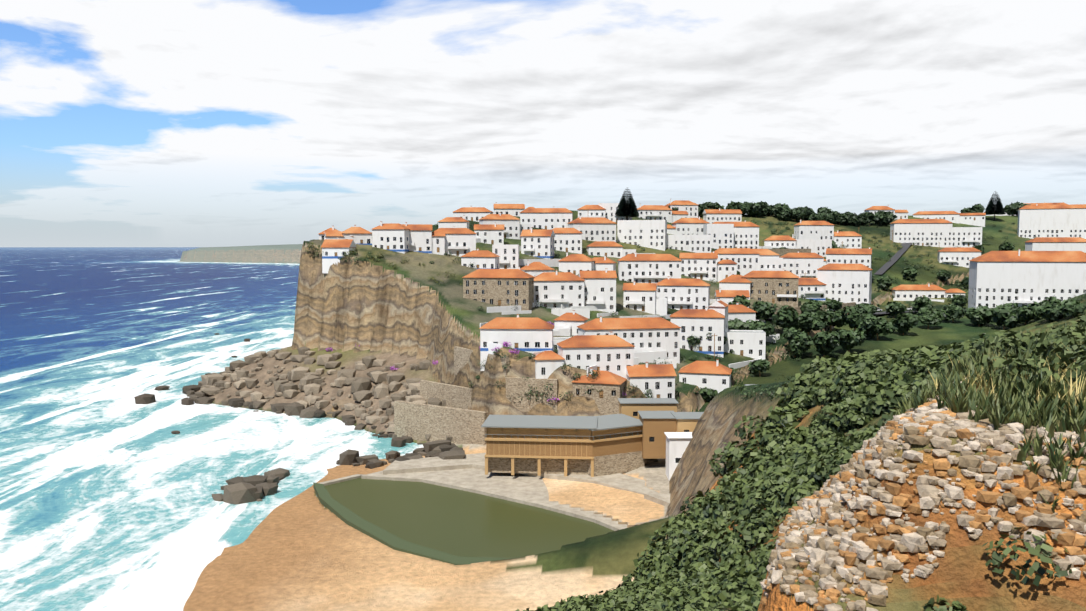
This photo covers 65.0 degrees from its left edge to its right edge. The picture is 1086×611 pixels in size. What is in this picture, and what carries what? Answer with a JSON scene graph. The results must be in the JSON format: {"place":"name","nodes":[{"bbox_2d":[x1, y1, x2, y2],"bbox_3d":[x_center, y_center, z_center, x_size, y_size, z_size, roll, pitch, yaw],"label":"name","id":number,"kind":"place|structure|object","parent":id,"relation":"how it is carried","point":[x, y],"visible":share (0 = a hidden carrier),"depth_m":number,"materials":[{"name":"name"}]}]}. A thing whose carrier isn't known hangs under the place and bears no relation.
{"place":"outdoors","nodes":[
{"label":"outdoors","id":0,"kind":"place"},
{"bbox_2d":[0,247,423,610],"bbox_3d":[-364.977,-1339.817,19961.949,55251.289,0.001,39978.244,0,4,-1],"label":"sea","id":1,"kind":"structure","parent":0,"point":[109,487],"depth_m":258.75,"materials":[{"name":"blue liquid"}]},
{"bbox_2d":[0,0,1085,246],"label":"sky","id":2,"kind":"structure","parent":0,"point":[124,123],"materials":[{"name":"white"}]},
{"bbox_2d":[177,210,1085,610],"bbox_3d":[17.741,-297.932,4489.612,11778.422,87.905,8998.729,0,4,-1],"label":"terrain","id":3,"kind":"structure","parent":0,"point":[305,550],"depth_m":176.37,"materials":[{"name":"beige sand"}]},
{"bbox_2d":[134,333,439,456],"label":"rocks","id":4,"kind":"object","parent":3,"relation":"on","point":[144,398],"visible":0.42,"depth_m":301.33,"materials":[{"name":"grey stone"}]},
{"bbox_2d":[182,346,464,504],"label":"talus rocks","id":5,"kind":"object","parent":3,"relation":"on","point":[242,490],"visible":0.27,"depth_m":283.69,"materials":[{"name":"brown stone"}]},
{"bbox_2d":[304,242,462,284],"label":"shrubs","id":6,"kind":"object","parent":3,"relation":"on","point":[378,257],"visible":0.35,"depth_m":327.06,"materials":[{"name":"green plant"}]},
{"bbox_2d":[325,322,625,401],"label":"purple flowers","id":7,"kind":"object","parent":3,"relation":"on","point":[518,351],"visible":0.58,"depth_m":240.68,"materials":[{"name":"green plant"}]},
{"bbox_2d":[313,453,669,564],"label":"pool terrace","id":8,"kind":"structure","parent":3,"relation":"on","point":[466,510],"depth_m":177.60,"materials":[{"name":"liquid"}]},
{"bbox_2d":[481,413,657,476],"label":"restaurant","id":9,"kind":"structure","parent":3,"relation":"on","point":[595,446],"depth_m":198.80,"materials":[{"name":"wood"}]},
{"bbox_2d":[338,222,853,404],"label":"shrubs","id":10,"kind":"object","parent":3,"relation":"on","point":[741,387],"visible":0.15,"depth_m":240.17,"materials":[{"name":"green plant"}]},
{"bbox_2d":[615,189,638,219],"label":"norfolk pine","id":11,"kind":"object","parent":3,"relation":"on","point":[625,209],"visible":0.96,"depth_m":484.79,"materials":[{"name":"green plant"}]},
{"bbox_2d":[394,238,943,445],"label":"retaining walls","id":12,"kind":"structure","parent":3,"relation":"on","point":[458,421],"depth_m":244.47,"materials":[{"name":"stone"}]},
{"bbox_2d":[618,384,754,479],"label":"buildings","id":13,"kind":"structure","parent":3,"relation":"on","point":[667,429],"depth_m":200.11,"materials":[{"name":"wood"}]},
{"bbox_2d":[319,199,1085,414],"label":"village houses","id":14,"kind":"structure","parent":3,"relation":"on","point":[1050,260],"depth_m":359.29,"materials":[{"name":"paint"}]},
{"bbox_2d":[516,315,1085,610],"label":"shrubs","id":15,"kind":"object","parent":3,"relation":"on","point":[677,569],"visible":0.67,"depth_m":83.28,"materials":[{"name":"green plant"}]},
{"bbox_2d":[674,230,964,357],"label":"road","id":16,"kind":"structure","parent":3,"relation":"on","point":[893,259],"depth_m":479.30,"materials":[{"name":"grey asphalt"}]},
{"bbox_2d":[705,280,1072,401],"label":"valley tree trunks","id":17,"kind":"object","parent":3,"relation":"on","point":[877,334],"depth_m":333.18,"materials":[{"name":"brown wood"}]},
{"bbox_2d":[687,240,1085,401],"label":"trees","id":18,"kind":"object","parent":17,"relation":"on","point":[863,319],"visible":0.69,"depth_m":324.98,"materials":[{"name":"green plant"}]},
{"bbox_2d":[729,220,1085,312],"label":"hillside scrub","id":19,"kind":"object","parent":3,"relation":"on","point":[904,260],"visible":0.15,"depth_m":495.76,"materials":[{"name":"green plant"}]},
{"bbox_2d":[760,376,1085,610],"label":"rubble rocks","id":20,"kind":"object","parent":3,"relation":"on","point":[827,511],"visible":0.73,"depth_m":15.30,"materials":[{"name":"beige stone"}]},
{"bbox_2d":[892,321,1085,512],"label":"grass tufts","id":21,"kind":"object","parent":3,"relation":"on","point":[1015,403],"visible":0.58,"depth_m":17.97,"materials":[{"name":"green plant"}]},
{"bbox_2d":[984,191,1005,219],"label":"norfolk pine","id":22,"kind":"object","parent":3,"relation":"on","point":[992,208],"visible":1,"depth_m":641.01,"materials":[{"name":"green plant"}]},
{"bbox_2d":[927,341,1085,415],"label":"dry stalks","id":23,"kind":"object","parent":3,"relation":"on","point":[1070,391],"visible":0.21,"depth_m":19.14,"materials":[{"name":"beige plant"}]},
{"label":"tree trunks","id":24,"kind":"object","parent":3,"relation":"on","visible":0},
{"bbox_2d":[668,201,1030,225],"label":"trees","id":25,"kind":"object","parent":24,"relation":"on","point":[782,212],"visible":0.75,"depth_m":576.64,"materials":[{"name":"green plant"}]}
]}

